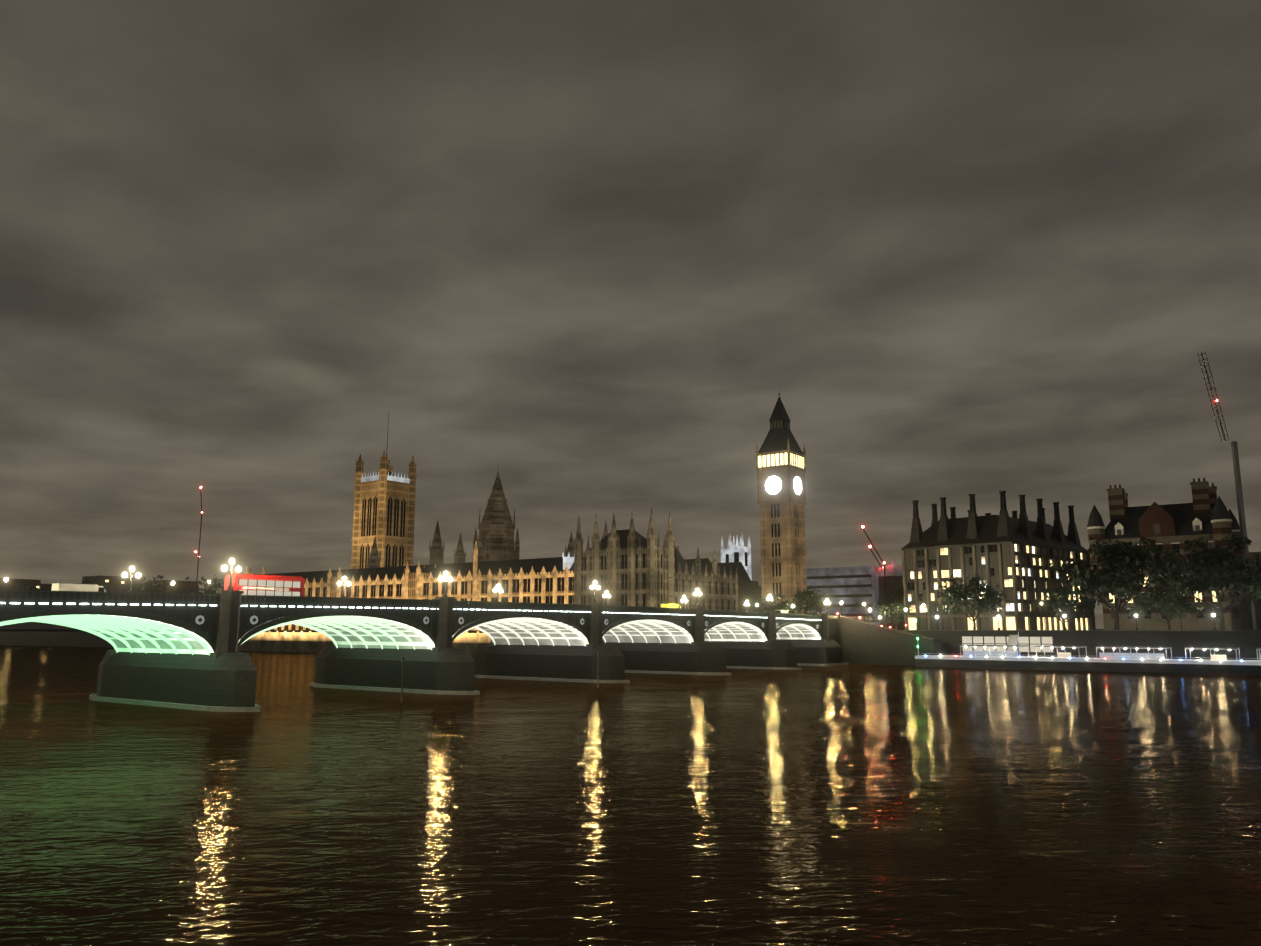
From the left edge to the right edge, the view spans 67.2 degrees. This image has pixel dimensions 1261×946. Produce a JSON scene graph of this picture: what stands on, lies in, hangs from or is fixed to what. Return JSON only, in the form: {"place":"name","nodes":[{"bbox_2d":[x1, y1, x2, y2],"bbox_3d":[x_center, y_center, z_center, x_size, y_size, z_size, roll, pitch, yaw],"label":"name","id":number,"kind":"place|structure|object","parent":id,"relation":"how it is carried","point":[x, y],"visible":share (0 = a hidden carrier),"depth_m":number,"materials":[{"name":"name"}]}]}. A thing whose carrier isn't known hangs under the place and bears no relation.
{"place":"outdoors","nodes":[
{"label":"outdoors","id":0,"kind":"place"},
{"bbox_2d":[351,412,416,568],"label":"tower","id":1,"kind":"structure","parent":0,"point":[384,507],"depth_m":526.00,"materials":[{"name":"stone"}]},
{"bbox_2d":[0,645,1260,945],"bbox_3d":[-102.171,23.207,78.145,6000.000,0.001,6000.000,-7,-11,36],"label":"river water","id":2,"kind":"structure","parent":0,"point":[868,805],"depth_m":53.88,"materials":[{"name":"brown liquid"}]},
{"bbox_2d":[0,590,872,711],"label":"bridge","id":3,"kind":"structure","parent":2,"relation":"in","point":[175,650],"depth_m":154.91,"materials":[{"name":"green metal"}]},
{"bbox_2d":[51,583,105,591],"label":"white van","id":4,"kind":"object","parent":3,"relation":"on","point":[75,587],"visible":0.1,"depth_m":115.71,"materials":[{"name":"white metal"}]},
{"bbox_2d":[224,573,304,595],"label":"double decker bus","id":5,"kind":"object","parent":3,"relation":"on","point":[256,584],"visible":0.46,"depth_m":135.57,"materials":[{"name":"red metal"}]},
{"bbox_2d":[123,557,906,629],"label":"street lamps","id":6,"kind":"object","parent":3,"relation":"on","point":[238,570],"visible":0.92,"depth_m":171.29,"materials":[{"name":"white glass"}]},
{"bbox_2d":[661,604,679,607],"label":"yellow van","id":7,"kind":"object","parent":3,"relation":"on","point":[670,605],"visible":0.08,"depth_m":219.60,"materials":[{"name":"yellow metal"}]},
{"bbox_2d":[776,610,787,612],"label":"white van","id":8,"kind":"object","parent":3,"relation":"on","point":[782,611],"visible":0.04,"depth_m":263.95,"materials":[{"name":"white metal"}]},
{"bbox_2d":[0,629,1260,659],"bbox_3d":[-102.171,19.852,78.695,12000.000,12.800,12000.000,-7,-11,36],"label":"embankment wall","id":9,"kind":"structure","parent":0,"point":[1247,642],"depth_m":246.26,"materials":[{"name":"stone"}]},
{"bbox_2d":[14,582,46,590],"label":"garden tree","id":10,"kind":"object","parent":9,"relation":"on","point":[30,588],"visible":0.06,"depth_m":599.14,"materials":[{"name":"green plant"}]},
{"bbox_2d":[118,573,168,592],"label":"garden tree","id":11,"kind":"object","parent":9,"relation":"on","point":[150,589],"visible":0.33,"depth_m":522.14,"materials":[{"name":"green plant"}]},
{"bbox_2d":[175,575,223,593],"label":"garden tree","id":12,"kind":"object","parent":9,"relation":"on","point":[205,580],"visible":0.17,"depth_m":510.44,"materials":[{"name":"green plant"}]},
{"bbox_2d":[181,581,218,593],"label":"garden tree","id":13,"kind":"object","parent":9,"relation":"on","point":[207,592],"visible":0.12,"depth_m":483.41,"materials":[{"name":"green plant"}]},
{"bbox_2d":[4,486,915,627],"bbox_3d":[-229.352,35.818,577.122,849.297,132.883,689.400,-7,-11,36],"label":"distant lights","id":14,"kind":"object","parent":9,"relation":"on","point":[6,579],"visible":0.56,"depth_m":694.25,"materials":[{"name":"red"}]},
{"bbox_2d":[232,473,758,655],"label":"palace of westminster","id":15,"kind":"structure","parent":9,"relation":"on","point":[631,566],"depth_m":366.80,"materials":[{"name":"stone"}]},
{"bbox_2d":[0,552,1260,630],"bbox_3d":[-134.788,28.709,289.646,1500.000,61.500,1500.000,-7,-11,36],"label":"distant buildings","id":16,"kind":"structure","parent":9,"relation":"on","point":[852,589],"depth_m":689.01,"materials":[{"name":"stone"}]},
{"bbox_2d":[747,592,795,612],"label":"tree","id":17,"kind":"object","parent":9,"relation":"on","point":[774,603],"visible":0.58,"depth_m":323.23,"materials":[{"name":"green plant"}]},
{"bbox_2d":[755,394,807,613],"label":"clock tower","id":18,"kind":"structure","parent":9,"relation":"on","point":[781,464],"depth_m":367.83,"materials":[{"name":"stone"}]},
{"bbox_2d":[780,585,829,614],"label":"tree","id":19,"kind":"object","parent":9,"relation":"on","point":[808,597],"visible":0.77,"depth_m":329.38,"materials":[{"name":"green plant"}]},
{"bbox_2d":[401,631,1260,702],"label":"pier","id":20,"kind":"structure","parent":9,"relation":"on","point":[992,652],"depth_m":235.10,"materials":[{"name":"grey"}]},
{"bbox_2d":[874,584,904,622],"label":"tree","id":21,"kind":"object","parent":9,"relation":"on","point":[889,599],"visible":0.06,"depth_m":382.96,"materials":[{"name":"green plant"}]},
{"bbox_2d":[874,602,911,628],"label":"tree","id":22,"kind":"object","parent":9,"relation":"on","point":[896,611],"visible":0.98,"depth_m":284.87,"materials":[{"name":"green plant"}]},
{"bbox_2d":[886,585,903,616],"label":"tree","id":23,"kind":"object","parent":9,"relation":"on","point":[898,597],"visible":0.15,"depth_m":360.25,"materials":[{"name":"green plant"}]},
{"bbox_2d":[937,574,1008,629],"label":"tree","id":24,"kind":"object","parent":9,"relation":"on","point":[989,599],"visible":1,"depth_m":273.36,"materials":[{"name":"green plant"}]},
{"bbox_2d":[879,602,1216,629],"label":"street lamps","id":25,"kind":"object","parent":9,"relation":"on","point":[1065,628],"visible":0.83,"depth_m":260.85,"materials":[{"name":"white metal"}]},
{"bbox_2d":[1037,586,1102,627],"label":"tree","id":26,"kind":"object","parent":9,"relation":"on","point":[1053,602],"visible":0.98,"depth_m":259.95,"materials":[{"name":"green plant"}]},
{"bbox_2d":[1049,536,1184,629],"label":"tree","id":27,"kind":"object","parent":9,"relation":"on","point":[1121,558],"visible":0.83,"depth_m":250.61,"materials":[{"name":"green plant"}]},
{"bbox_2d":[1123,586,1200,629],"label":"tree","id":28,"kind":"object","parent":9,"relation":"on","point":[1170,603],"visible":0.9,"depth_m":246.59,"materials":[{"name":"green plant"}]},
{"bbox_2d":[1136,529,1260,629],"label":"tree","id":29,"kind":"object","parent":9,"relation":"on","point":[1216,575],"visible":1,"depth_m":237.67,"materials":[{"name":"green plant"}]},
{"bbox_2d":[1197,351,1256,629],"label":"tower crane","id":30,"kind":"object","parent":9,"relation":"on","point":[1242,521],"visible":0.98,"depth_m":284.46,"materials":[{"name":"grey metal"}]},
{"bbox_2d":[1225,560,1260,595],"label":"tree","id":31,"kind":"object","parent":9,"relation":"on","point":[1250,568],"visible":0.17,"depth_m":238.64,"materials":[{"name":"green plant"}]},
{"bbox_2d":[0,0,1260,628],"label":"sky","id":32,"kind":"structure","parent":0,"point":[581,254],"materials":[{"name":"grey"}]},
{"bbox_2d":[721,534,761,602],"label":"westminster abbey towers","id":33,"kind":"structure","parent":0,"point":[740,552],"depth_m":686.77,"materials":[{"name":"white stone"}]},
{"bbox_2d":[828,615,944,665],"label":"bridge abutment","id":34,"kind":"object","parent":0,"point":[859,640],"visible":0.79,"depth_m":270.88,"materials":[{"name":"grey stone"}]},
{"bbox_2d":[901,491,1095,629],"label":"building","id":35,"kind":"structure","parent":0,"point":[1013,557],"depth_m":306.04,"materials":[{"name":"beige stone"}]},
{"bbox_2d":[1086,478,1244,629],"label":"building","id":36,"kind":"structure","parent":0,"point":[1173,527],"depth_m":273.54,"materials":[{"name":"brown brick"}]}
]}

